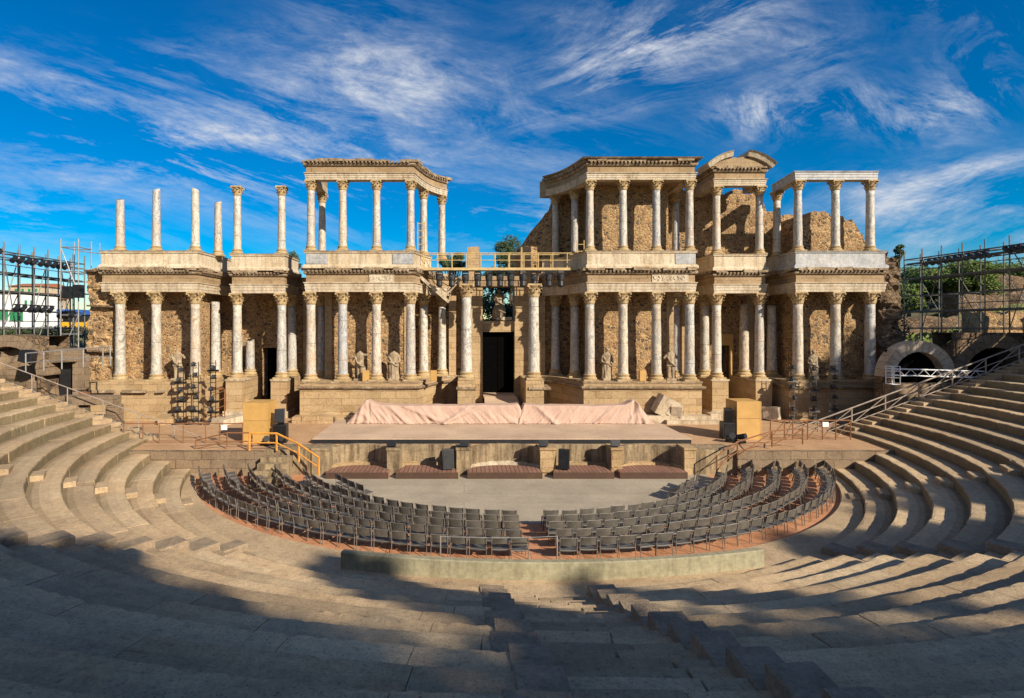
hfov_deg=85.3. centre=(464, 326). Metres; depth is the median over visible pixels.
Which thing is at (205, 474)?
chair
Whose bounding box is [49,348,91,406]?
ruined wall
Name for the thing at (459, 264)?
leafy tree
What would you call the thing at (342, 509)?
chair
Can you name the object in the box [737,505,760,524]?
chair
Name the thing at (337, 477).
chair
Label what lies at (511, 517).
chair
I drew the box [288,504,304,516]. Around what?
chair
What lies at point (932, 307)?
ground
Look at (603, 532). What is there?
chair
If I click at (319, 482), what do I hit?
chair
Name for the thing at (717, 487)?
chair
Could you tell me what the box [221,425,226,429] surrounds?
notice
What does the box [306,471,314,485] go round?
chair
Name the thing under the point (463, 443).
loudspeaker
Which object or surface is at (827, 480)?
chair
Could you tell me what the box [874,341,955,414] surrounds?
stone arch
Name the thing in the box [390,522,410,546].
chair
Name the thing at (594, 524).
chair
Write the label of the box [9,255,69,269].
lamp row
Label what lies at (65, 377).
dark curtain
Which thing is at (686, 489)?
chair
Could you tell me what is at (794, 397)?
light tower
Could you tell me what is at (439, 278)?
hanging spotlight
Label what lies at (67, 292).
loudspeaker
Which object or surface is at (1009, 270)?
scaffold
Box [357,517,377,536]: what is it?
chair
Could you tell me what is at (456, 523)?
chair
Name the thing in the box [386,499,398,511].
chair
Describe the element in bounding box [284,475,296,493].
chair
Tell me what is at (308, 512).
chair
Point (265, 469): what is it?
orchestra stair
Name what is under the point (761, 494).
chair
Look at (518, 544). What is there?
chair
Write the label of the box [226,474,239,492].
chair
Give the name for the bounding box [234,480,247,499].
chair
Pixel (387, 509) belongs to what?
chair
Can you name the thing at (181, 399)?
light tower
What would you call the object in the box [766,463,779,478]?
chair
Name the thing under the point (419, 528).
chair
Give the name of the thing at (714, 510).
chair
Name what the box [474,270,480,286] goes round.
hanging spotlight
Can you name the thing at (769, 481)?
chair
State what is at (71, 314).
lamp row
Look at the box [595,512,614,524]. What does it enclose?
chair
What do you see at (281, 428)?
loudspeaker
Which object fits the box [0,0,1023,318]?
sky
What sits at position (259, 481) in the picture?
chair
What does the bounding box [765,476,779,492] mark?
chair
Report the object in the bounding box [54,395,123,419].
stone lintel
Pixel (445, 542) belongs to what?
chair
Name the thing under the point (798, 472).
chair
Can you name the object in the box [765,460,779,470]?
chair
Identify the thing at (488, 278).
hanging spotlight
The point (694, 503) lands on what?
chair
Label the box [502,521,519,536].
chair
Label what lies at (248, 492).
chair
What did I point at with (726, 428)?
loudspeaker
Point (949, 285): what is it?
pine tree
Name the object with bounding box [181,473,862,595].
orchestra ledge
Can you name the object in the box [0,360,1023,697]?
stone seating
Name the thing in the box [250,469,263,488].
chair
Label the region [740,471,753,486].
chair
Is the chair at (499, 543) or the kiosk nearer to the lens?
the chair at (499, 543)
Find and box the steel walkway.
[423,253,579,270]
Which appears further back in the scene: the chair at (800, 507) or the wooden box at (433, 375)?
the wooden box at (433, 375)
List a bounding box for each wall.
[0,346,61,395]
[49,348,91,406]
[129,443,894,475]
[341,547,763,580]
[883,383,960,408]
[898,315,961,338]
[940,294,1023,316]
[963,310,1023,332]
[972,275,1023,295]
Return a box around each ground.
[1,293,1023,402]
[125,411,890,474]
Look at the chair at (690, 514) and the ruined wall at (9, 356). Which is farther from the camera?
the ruined wall at (9, 356)
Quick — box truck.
[59,314,89,327]
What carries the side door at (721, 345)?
in the stage building
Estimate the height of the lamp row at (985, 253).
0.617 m
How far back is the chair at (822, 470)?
28.26 m
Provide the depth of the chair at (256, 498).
23.17 m
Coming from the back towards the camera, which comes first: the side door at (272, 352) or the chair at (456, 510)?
the side door at (272, 352)
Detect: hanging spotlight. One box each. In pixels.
[436,270,442,286]
[448,270,454,286]
[462,270,468,283]
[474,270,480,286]
[485,270,492,286]
[496,270,503,286]
[507,270,513,286]
[519,270,526,286]
[531,270,537,283]
[545,270,551,286]
[557,270,564,286]
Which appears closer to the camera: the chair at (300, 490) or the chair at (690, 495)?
the chair at (690, 495)
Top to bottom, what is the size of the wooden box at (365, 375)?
0.740 m
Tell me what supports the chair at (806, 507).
on the brick paving
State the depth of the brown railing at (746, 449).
28.90 m
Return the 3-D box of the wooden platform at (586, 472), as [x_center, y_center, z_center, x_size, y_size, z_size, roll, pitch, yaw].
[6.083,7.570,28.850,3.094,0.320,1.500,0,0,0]
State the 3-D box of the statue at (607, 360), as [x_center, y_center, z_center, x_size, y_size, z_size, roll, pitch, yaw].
[10.020,2.595,38.790,0.935,2.310,0.631,0,0,-9]
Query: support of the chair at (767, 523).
on the brick paving
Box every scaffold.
[0,241,84,352]
[904,235,1023,340]
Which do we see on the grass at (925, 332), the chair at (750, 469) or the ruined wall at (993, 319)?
the ruined wall at (993, 319)
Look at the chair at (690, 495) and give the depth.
23.31 m
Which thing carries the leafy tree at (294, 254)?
on the ground at (932, 307)
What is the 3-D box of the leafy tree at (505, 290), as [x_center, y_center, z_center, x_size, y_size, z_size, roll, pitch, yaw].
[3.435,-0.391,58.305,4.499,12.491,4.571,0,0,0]
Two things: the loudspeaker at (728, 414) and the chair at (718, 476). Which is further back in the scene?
the loudspeaker at (728, 414)
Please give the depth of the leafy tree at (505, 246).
59.82 m
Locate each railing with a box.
[0,362,203,437]
[25,346,110,371]
[195,432,252,448]
[248,432,319,475]
[716,428,803,471]
[786,344,1023,431]
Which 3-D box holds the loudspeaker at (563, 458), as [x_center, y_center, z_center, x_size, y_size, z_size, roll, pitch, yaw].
[5.228,6.878,28.816,0.580,1.064,0.656,0,0,17]
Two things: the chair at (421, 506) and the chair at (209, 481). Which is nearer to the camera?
the chair at (421, 506)
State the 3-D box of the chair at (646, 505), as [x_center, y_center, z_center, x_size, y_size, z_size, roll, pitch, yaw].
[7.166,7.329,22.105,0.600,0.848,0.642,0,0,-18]
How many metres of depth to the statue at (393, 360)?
38.41 m
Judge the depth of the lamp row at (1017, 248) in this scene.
36.15 m
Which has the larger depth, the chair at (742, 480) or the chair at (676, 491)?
the chair at (742, 480)
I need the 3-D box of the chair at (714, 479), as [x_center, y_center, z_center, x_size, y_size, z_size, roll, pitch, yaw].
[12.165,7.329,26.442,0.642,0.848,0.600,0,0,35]
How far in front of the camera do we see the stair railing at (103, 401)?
31.98 m
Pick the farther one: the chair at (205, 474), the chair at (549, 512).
the chair at (205, 474)
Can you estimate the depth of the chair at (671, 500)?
22.46 m
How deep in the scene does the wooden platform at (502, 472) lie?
28.12 m
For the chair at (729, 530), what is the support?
on the brick paving
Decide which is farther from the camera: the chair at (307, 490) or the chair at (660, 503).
the chair at (307, 490)
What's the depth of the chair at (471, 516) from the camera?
20.48 m
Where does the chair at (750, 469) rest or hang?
on the brick paving
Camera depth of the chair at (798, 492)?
23.80 m
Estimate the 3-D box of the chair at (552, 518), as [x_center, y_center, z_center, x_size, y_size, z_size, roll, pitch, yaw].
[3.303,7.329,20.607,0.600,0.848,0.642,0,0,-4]
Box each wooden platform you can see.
[326,465,388,478]
[396,465,457,478]
[467,465,542,478]
[553,465,613,478]
[617,465,687,478]
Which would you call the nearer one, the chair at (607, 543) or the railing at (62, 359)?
the chair at (607, 543)
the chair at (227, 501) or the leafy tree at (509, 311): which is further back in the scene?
the leafy tree at (509, 311)
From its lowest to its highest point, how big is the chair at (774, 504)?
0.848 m
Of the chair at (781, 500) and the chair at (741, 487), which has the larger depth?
the chair at (741, 487)
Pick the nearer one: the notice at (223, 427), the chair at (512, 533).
the chair at (512, 533)
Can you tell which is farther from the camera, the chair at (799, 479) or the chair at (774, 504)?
the chair at (799, 479)
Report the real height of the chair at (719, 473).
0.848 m
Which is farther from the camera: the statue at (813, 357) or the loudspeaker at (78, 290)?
the loudspeaker at (78, 290)
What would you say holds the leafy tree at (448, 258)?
on the ground at (932, 307)
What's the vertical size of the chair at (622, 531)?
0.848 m
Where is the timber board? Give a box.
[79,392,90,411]
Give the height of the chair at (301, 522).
0.848 m
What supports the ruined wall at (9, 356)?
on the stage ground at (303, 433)
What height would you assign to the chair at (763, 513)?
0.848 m
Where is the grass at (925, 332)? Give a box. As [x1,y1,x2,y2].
[905,303,1023,341]
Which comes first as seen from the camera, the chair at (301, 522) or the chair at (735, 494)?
the chair at (301, 522)
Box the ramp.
[483,393,520,407]
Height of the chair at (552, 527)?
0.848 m
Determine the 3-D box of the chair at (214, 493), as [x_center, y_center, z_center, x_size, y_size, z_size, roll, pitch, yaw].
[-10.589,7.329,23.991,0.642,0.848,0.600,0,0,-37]
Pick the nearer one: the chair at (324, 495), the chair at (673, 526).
the chair at (673, 526)
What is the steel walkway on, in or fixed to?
on the stage building
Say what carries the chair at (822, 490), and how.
on the brick paving
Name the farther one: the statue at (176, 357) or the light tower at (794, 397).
the statue at (176, 357)
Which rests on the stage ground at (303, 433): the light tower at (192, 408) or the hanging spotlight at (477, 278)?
the light tower at (192, 408)
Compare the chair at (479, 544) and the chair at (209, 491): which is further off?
the chair at (209, 491)
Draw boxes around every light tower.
[171,362,190,424]
[186,362,204,424]
[203,360,218,424]
[782,364,801,423]
[803,361,821,423]
[826,364,842,423]
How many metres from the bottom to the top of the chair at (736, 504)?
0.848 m
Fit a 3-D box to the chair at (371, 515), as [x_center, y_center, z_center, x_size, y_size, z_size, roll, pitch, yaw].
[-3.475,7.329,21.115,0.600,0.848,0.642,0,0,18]
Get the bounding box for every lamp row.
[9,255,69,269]
[12,304,54,312]
[56,310,75,318]
[923,249,992,266]
[1002,243,1023,253]
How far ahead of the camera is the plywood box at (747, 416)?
31.60 m
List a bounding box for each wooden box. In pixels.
[362,370,368,380]
[430,370,436,380]
[639,370,645,380]
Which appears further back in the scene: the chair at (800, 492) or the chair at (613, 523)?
the chair at (800, 492)
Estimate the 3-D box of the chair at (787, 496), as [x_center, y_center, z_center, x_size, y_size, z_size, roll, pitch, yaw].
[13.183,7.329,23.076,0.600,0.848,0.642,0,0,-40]
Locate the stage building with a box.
[84,149,904,423]
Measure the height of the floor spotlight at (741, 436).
0.581 m
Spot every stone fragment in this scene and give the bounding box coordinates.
[157,413,175,424]
[210,414,242,425]
[650,393,679,415]
[671,402,683,417]
[761,406,780,419]
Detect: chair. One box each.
[198,466,210,481]
[198,469,211,488]
[199,472,212,492]
[200,476,215,493]
[202,480,218,496]
[206,482,220,504]
[211,486,224,507]
[216,489,230,510]
[221,492,236,512]
[223,464,234,477]
[223,468,237,483]
[225,471,238,487]
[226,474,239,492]
[229,478,245,497]
[229,496,249,515]
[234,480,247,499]
[237,500,258,520]
[239,483,253,501]
[243,487,260,503]
[246,502,267,526]
[248,466,261,482]
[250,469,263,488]
[250,490,270,509]
[253,472,267,492]
[256,506,278,530]
[257,475,270,489]
[259,494,279,513]
[260,479,269,494]
[266,483,284,501]
[267,509,290,533]
[268,497,282,513]
[273,485,289,501]
[277,468,291,487]
[277,500,291,513]
[280,472,292,489]
[280,489,293,504]
[281,512,303,534]
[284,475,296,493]
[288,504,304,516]
[289,478,303,491]
[290,492,304,505]
[292,515,315,540]
[294,482,310,496]
[299,495,314,507]
[300,506,317,519]
[302,468,314,483]
[303,484,313,496]
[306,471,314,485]
[306,519,329,543]
[309,488,323,501]
[309,498,325,510]
[311,474,320,488]
[313,509,330,526]
[316,477,330,489]
[319,491,333,504]
[321,500,342,518]
[322,481,334,493]
[322,521,344,546]
[327,511,344,535]
[329,494,345,505]
[331,484,348,498]
[335,473,344,484]
[335,504,356,522]
[339,487,353,500]
[339,524,361,547]
[340,476,355,487]
[341,515,360,537]
[342,496,357,508]
[347,480,360,491]
[348,507,366,526]
[349,490,364,500]
[353,499,369,512]
[355,526,378,551]
[356,482,373,494]
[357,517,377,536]
[360,493,376,505]
[362,509,382,522]
[367,502,383,515]
[372,495,387,507]
[373,519,392,544]
[373,528,394,552]
[378,511,396,531]
[381,504,400,519]
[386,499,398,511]
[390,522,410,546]
[391,530,412,554]
[393,513,413,526]
[398,506,416,519]
[400,501,414,520]
[409,523,429,547]
[409,532,430,555]
[412,515,431,528]
[414,508,431,523]
[415,503,431,515]
[427,524,446,548]
[429,517,448,531]
[430,510,447,531]
[430,533,450,556]
[432,505,448,524]
[447,518,465,529]
[447,526,465,551]
[448,507,464,526]
[448,512,464,524]
[449,534,470,557]
[464,508,481,519]
[465,513,482,533]
[466,520,482,535]
[467,527,484,551]
[469,536,488,557]
[483,514,498,528]
[483,520,501,534]
[484,509,499,520]
[485,528,502,552]
[490,536,509,558]
[501,510,516,527]
[502,514,518,526]
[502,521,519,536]
[505,529,522,553]
[509,538,528,558]
[541,510,558,526]
[543,514,562,537]
[544,520,564,544]
[553,528,572,552]
[558,537,577,558]
[561,509,576,519]
[561,514,578,527]
[563,521,582,533]
[571,527,592,551]
[576,536,597,558]
[578,507,593,519]
[579,513,596,527]
[581,519,602,532]
[590,527,612,551]
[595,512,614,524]
[596,507,610,518]
[596,536,617,558]
[599,519,619,532]
[609,505,624,516]
[609,526,630,550]
[613,534,636,557]
[615,510,630,523]
[617,517,637,539]
[625,503,640,515]
[627,524,647,539]
[629,509,647,522]
[631,532,656,556]
[635,515,653,538]
[639,501,653,513]
[643,523,665,547]
[644,507,661,529]
[648,532,673,555]
[649,513,667,527]
[652,498,667,510]
[658,504,675,516]
[662,496,678,507]
[662,520,682,534]
[664,511,683,524]
[666,529,691,554]
[667,482,684,498]
[669,502,687,513]
[673,480,691,496]
[673,492,686,505]
[676,490,696,507]
[677,519,696,531]
[679,508,697,519]
[681,475,694,488]
[682,526,707,552]
[683,499,699,512]
[685,472,698,489]
[692,487,704,499]
[692,506,710,527]
[692,517,711,530]
[693,496,710,509]
[695,484,711,498]
[698,525,723,550]
[699,494,719,511]
[703,481,716,498]
[705,478,721,494]
[705,504,722,517]
[707,514,725,528]
[709,474,724,486]
[710,491,727,503]
[710,501,733,520]
[712,471,726,490]
[712,523,738,548]
[714,467,727,484]
[715,465,727,482]
[718,487,734,502]
[720,512,737,524]
[722,499,742,511]
[726,484,739,498]
[728,481,744,496]
[732,495,751,511]
[733,508,749,521]
[733,520,750,545]
[735,478,748,496]
[736,475,750,495]
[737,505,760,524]
[738,462,753,476]
[738,517,763,542]
[739,460,752,476]
[740,468,753,485]
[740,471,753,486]
[741,465,754,481]
[741,491,758,506]
[749,503,770,517]
[750,489,765,505]
[756,485,769,502]
[756,500,778,518]
[758,482,774,502]
[759,513,775,538]
[761,479,776,496]
[762,511,785,535]
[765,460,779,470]
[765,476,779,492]
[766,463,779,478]
[766,466,781,485]
[766,473,780,486]
[767,469,780,489]
[768,496,784,513]
[772,492,790,510]
[775,508,797,532]
[777,490,796,507]
[783,486,800,502]
[784,504,803,528]
[788,460,802,477]
[788,483,803,502]
[790,464,805,481]
[790,479,805,500]
[792,466,808,485]
[792,470,808,487]
[792,477,807,497]
[792,501,810,524]
[794,473,808,493]
[802,498,817,521]
[806,494,822,517]
[810,491,828,512]
[812,461,827,477]
[813,488,830,507]
[815,464,831,482]
[817,484,833,506]
[818,468,833,484]
[819,471,834,486]
[819,480,833,501]
[820,474,836,494]
[820,477,835,498]
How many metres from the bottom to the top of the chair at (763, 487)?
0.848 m
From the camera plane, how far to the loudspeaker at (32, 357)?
36.45 m
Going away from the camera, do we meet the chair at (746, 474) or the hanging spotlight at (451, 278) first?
the chair at (746, 474)
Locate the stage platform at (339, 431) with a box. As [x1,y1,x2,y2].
[312,419,691,443]
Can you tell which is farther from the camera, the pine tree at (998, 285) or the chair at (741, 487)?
the pine tree at (998, 285)
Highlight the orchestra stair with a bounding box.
[247,455,292,488]
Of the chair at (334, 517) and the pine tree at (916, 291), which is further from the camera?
the pine tree at (916, 291)
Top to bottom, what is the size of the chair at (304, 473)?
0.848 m
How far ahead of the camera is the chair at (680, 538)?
18.81 m
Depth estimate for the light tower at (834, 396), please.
36.86 m
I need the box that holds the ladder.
[417,222,424,267]
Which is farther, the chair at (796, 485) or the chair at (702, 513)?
the chair at (796, 485)
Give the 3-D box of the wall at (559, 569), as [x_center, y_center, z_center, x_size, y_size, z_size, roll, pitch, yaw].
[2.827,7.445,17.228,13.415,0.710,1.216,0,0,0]
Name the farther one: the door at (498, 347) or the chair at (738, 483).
the door at (498, 347)
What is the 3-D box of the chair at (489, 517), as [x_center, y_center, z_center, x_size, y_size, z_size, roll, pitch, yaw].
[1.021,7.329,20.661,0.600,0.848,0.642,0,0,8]
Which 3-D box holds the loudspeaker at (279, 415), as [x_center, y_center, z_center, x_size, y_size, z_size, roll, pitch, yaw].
[-10.335,5.015,31.086,0.550,0.850,0.680,0,0,-11]
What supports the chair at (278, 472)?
on the brick paving
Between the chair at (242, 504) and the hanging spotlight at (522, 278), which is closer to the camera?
the chair at (242, 504)
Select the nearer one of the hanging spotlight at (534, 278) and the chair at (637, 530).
the chair at (637, 530)
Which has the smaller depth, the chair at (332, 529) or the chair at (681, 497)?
the chair at (332, 529)
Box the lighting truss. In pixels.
[885,366,984,384]
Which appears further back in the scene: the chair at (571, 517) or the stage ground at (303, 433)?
the stage ground at (303, 433)
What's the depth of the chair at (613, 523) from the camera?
19.85 m
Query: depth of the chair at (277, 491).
23.92 m
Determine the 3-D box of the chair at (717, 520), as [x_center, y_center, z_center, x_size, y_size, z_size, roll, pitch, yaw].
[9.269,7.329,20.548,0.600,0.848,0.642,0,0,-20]
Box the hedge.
[0,324,88,341]
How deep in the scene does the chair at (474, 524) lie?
19.76 m
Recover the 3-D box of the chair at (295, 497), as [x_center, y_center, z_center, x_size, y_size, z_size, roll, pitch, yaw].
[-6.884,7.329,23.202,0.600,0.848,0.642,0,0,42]
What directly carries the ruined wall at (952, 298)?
on the grass at (925, 332)
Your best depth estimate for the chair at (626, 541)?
18.41 m
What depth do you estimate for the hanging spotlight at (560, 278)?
38.78 m
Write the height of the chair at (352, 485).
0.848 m
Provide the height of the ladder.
3.400 m
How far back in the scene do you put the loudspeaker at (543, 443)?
28.87 m
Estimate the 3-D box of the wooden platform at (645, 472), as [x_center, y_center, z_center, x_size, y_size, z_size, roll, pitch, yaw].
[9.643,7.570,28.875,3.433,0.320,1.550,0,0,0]
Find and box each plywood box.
[243,399,276,442]
[726,398,760,439]
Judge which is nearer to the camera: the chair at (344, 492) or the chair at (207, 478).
the chair at (344, 492)
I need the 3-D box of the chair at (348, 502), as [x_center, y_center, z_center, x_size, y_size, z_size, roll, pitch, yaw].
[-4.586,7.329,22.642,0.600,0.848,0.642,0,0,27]
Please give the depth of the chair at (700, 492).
23.75 m
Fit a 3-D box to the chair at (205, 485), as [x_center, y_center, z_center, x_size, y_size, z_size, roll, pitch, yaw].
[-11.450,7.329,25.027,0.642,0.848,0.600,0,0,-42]
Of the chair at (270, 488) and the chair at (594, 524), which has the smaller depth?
the chair at (594, 524)
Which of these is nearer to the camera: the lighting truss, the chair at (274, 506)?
the chair at (274, 506)
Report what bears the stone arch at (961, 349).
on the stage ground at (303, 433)
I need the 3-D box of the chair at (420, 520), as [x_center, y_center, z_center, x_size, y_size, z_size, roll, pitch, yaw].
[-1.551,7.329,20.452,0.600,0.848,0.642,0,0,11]
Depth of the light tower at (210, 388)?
36.45 m
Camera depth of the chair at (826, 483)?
25.83 m
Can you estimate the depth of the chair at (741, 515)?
20.98 m
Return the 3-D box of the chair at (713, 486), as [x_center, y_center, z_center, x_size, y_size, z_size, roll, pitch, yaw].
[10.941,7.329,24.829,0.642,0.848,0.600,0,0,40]
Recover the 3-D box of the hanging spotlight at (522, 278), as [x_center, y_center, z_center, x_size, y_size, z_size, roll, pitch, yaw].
[4.146,-3.366,38.896,0.520,1.173,0.621,0,0,-19]
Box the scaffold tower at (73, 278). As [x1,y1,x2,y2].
[60,239,100,347]
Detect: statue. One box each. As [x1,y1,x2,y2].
[169,351,185,380]
[353,351,367,380]
[387,351,400,380]
[492,289,505,320]
[600,347,613,380]
[663,351,677,380]
[807,350,820,379]
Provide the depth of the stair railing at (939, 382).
33.98 m
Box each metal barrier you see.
[123,423,242,442]
[770,420,850,439]
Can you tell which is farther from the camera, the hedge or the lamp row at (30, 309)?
the hedge
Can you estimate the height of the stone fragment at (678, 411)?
0.961 m
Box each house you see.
[0,293,57,326]
[8,284,69,308]
[59,297,68,320]
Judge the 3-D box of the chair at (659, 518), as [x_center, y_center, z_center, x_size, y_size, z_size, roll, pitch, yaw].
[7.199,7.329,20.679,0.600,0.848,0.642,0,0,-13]
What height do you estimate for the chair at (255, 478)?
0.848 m
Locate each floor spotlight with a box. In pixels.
[260,436,270,445]
[271,436,283,445]
[725,433,735,442]
[735,433,746,443]
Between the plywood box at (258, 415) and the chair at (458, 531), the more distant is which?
the plywood box at (258, 415)
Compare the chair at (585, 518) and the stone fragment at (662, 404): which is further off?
the stone fragment at (662, 404)
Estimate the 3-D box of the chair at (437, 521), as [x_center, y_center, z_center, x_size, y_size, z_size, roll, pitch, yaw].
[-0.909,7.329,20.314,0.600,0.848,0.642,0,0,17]
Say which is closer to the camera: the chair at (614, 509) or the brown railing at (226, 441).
the chair at (614, 509)
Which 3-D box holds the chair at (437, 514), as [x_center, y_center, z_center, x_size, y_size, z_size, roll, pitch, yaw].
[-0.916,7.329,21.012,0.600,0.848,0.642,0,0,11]
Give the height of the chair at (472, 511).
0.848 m
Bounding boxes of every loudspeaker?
[17,350,37,362]
[62,286,73,298]
[73,285,84,296]
[273,423,288,442]
[274,409,284,422]
[387,440,395,446]
[442,448,453,468]
[459,440,468,446]
[539,440,547,446]
[558,448,569,468]
[610,440,619,446]
[719,421,735,438]
[723,407,733,421]
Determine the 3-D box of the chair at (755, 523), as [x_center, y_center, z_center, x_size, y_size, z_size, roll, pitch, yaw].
[10.486,7.329,20.223,0.600,0.848,0.641,0,0,-24]
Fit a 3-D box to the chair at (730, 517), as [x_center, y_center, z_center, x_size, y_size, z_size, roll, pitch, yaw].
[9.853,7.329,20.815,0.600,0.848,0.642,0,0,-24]
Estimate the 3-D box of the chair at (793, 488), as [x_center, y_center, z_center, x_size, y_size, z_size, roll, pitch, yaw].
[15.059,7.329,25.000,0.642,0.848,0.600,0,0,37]
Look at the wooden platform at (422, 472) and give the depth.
28.12 m
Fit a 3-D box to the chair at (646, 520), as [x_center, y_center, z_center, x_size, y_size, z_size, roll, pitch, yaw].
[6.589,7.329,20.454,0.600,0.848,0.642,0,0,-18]
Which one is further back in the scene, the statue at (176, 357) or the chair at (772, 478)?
the statue at (176, 357)
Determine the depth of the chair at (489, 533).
18.95 m
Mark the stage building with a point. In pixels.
(738, 293)
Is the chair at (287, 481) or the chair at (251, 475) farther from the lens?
the chair at (251, 475)
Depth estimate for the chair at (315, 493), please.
23.59 m
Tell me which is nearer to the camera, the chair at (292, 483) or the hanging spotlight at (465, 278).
the chair at (292, 483)
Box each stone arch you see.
[0,334,69,393]
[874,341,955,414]
[932,333,1023,382]
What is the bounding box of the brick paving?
[180,475,863,558]
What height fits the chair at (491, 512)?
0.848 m
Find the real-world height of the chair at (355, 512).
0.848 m
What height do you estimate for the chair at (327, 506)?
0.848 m
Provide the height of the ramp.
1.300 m
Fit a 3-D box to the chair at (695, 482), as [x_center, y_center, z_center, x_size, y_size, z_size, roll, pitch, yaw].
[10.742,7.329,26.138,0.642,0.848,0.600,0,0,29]
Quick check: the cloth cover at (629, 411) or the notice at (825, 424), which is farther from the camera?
the cloth cover at (629, 411)
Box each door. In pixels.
[268,348,276,398]
[483,332,513,392]
[721,345,722,374]
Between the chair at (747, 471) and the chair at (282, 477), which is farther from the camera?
the chair at (747, 471)
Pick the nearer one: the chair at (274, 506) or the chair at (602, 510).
the chair at (602, 510)
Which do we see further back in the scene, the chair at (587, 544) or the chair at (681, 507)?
the chair at (681, 507)
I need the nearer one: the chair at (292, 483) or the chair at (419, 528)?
the chair at (419, 528)
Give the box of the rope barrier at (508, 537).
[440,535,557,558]
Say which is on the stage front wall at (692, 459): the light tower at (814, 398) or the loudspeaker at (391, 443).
the loudspeaker at (391, 443)
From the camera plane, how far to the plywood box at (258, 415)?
30.70 m
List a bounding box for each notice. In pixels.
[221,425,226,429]
[822,422,828,426]
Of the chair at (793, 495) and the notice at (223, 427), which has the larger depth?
the notice at (223, 427)
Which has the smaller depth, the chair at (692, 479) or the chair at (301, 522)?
the chair at (301, 522)
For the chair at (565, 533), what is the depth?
18.96 m
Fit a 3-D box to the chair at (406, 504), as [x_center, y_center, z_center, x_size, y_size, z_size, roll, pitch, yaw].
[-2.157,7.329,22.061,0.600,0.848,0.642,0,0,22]
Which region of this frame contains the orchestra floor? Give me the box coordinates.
[299,474,722,523]
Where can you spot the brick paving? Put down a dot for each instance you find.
(540, 547)
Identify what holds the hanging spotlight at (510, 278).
hanging from the steel walkway
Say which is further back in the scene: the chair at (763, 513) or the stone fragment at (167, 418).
the stone fragment at (167, 418)
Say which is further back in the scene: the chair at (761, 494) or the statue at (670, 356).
the statue at (670, 356)
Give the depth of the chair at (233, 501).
22.42 m
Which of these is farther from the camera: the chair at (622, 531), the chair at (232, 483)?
the chair at (232, 483)
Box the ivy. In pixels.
[898,267,913,340]
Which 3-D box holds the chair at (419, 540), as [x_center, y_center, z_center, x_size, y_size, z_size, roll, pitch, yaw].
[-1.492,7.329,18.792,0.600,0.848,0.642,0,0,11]
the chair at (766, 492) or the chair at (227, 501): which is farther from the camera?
the chair at (766, 492)
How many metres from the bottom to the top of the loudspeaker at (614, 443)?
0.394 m
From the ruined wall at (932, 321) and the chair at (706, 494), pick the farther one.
the ruined wall at (932, 321)
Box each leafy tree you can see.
[287,250,301,268]
[438,255,456,273]
[442,252,465,277]
[481,264,512,318]
[483,290,509,320]
[486,234,522,306]
[503,304,512,320]
[893,244,906,300]
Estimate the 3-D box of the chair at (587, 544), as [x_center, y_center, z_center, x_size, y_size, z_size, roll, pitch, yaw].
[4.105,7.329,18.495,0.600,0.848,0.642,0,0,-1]
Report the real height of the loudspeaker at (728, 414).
0.805 m
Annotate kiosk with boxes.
[56,309,90,335]
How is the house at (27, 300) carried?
on the ground at (932, 307)
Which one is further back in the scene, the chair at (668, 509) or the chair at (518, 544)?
the chair at (668, 509)
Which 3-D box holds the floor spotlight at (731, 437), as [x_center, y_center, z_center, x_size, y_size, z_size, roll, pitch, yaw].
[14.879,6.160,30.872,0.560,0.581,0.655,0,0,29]
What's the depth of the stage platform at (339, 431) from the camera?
31.91 m
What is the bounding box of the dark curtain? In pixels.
[59,362,71,395]
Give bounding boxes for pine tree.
[900,266,947,306]
[900,283,927,316]
[905,259,1000,297]
[942,260,1007,295]
[968,257,1023,276]
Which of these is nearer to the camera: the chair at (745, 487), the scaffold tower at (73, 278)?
the chair at (745, 487)
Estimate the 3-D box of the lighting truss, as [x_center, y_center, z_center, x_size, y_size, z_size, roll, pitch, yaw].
[29.183,3.000,34.300,5.747,1.139,0.558,0,0,0]
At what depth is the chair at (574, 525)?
19.70 m
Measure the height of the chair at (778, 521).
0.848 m
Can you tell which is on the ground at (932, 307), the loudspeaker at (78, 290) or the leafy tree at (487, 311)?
the leafy tree at (487, 311)
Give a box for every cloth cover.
[346,399,526,424]
[517,399,654,424]
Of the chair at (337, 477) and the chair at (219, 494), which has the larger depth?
the chair at (337, 477)
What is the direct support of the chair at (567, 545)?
on the brick paving
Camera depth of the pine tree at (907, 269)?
65.16 m
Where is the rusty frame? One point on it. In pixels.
(219, 388)
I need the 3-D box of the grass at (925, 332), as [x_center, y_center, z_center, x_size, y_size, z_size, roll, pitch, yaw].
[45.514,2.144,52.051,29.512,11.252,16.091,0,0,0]
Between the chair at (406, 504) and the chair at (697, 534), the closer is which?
the chair at (697, 534)
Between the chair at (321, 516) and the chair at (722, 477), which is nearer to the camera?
the chair at (321, 516)
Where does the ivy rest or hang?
attached to the stage building
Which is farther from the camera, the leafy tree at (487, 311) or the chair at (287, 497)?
the leafy tree at (487, 311)
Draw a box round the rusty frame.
[208,387,224,417]
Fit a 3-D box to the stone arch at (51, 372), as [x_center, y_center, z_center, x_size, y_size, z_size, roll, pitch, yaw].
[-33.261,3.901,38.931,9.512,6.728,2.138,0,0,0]
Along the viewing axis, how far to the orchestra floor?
25.80 m
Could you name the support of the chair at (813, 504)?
on the brick paving
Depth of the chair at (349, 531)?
19.34 m
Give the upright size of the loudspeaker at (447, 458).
1.064 m
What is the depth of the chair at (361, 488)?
24.43 m
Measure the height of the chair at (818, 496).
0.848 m
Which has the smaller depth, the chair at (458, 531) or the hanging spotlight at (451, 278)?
the chair at (458, 531)
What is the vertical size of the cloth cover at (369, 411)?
1.474 m
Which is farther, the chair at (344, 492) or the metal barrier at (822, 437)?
the metal barrier at (822, 437)

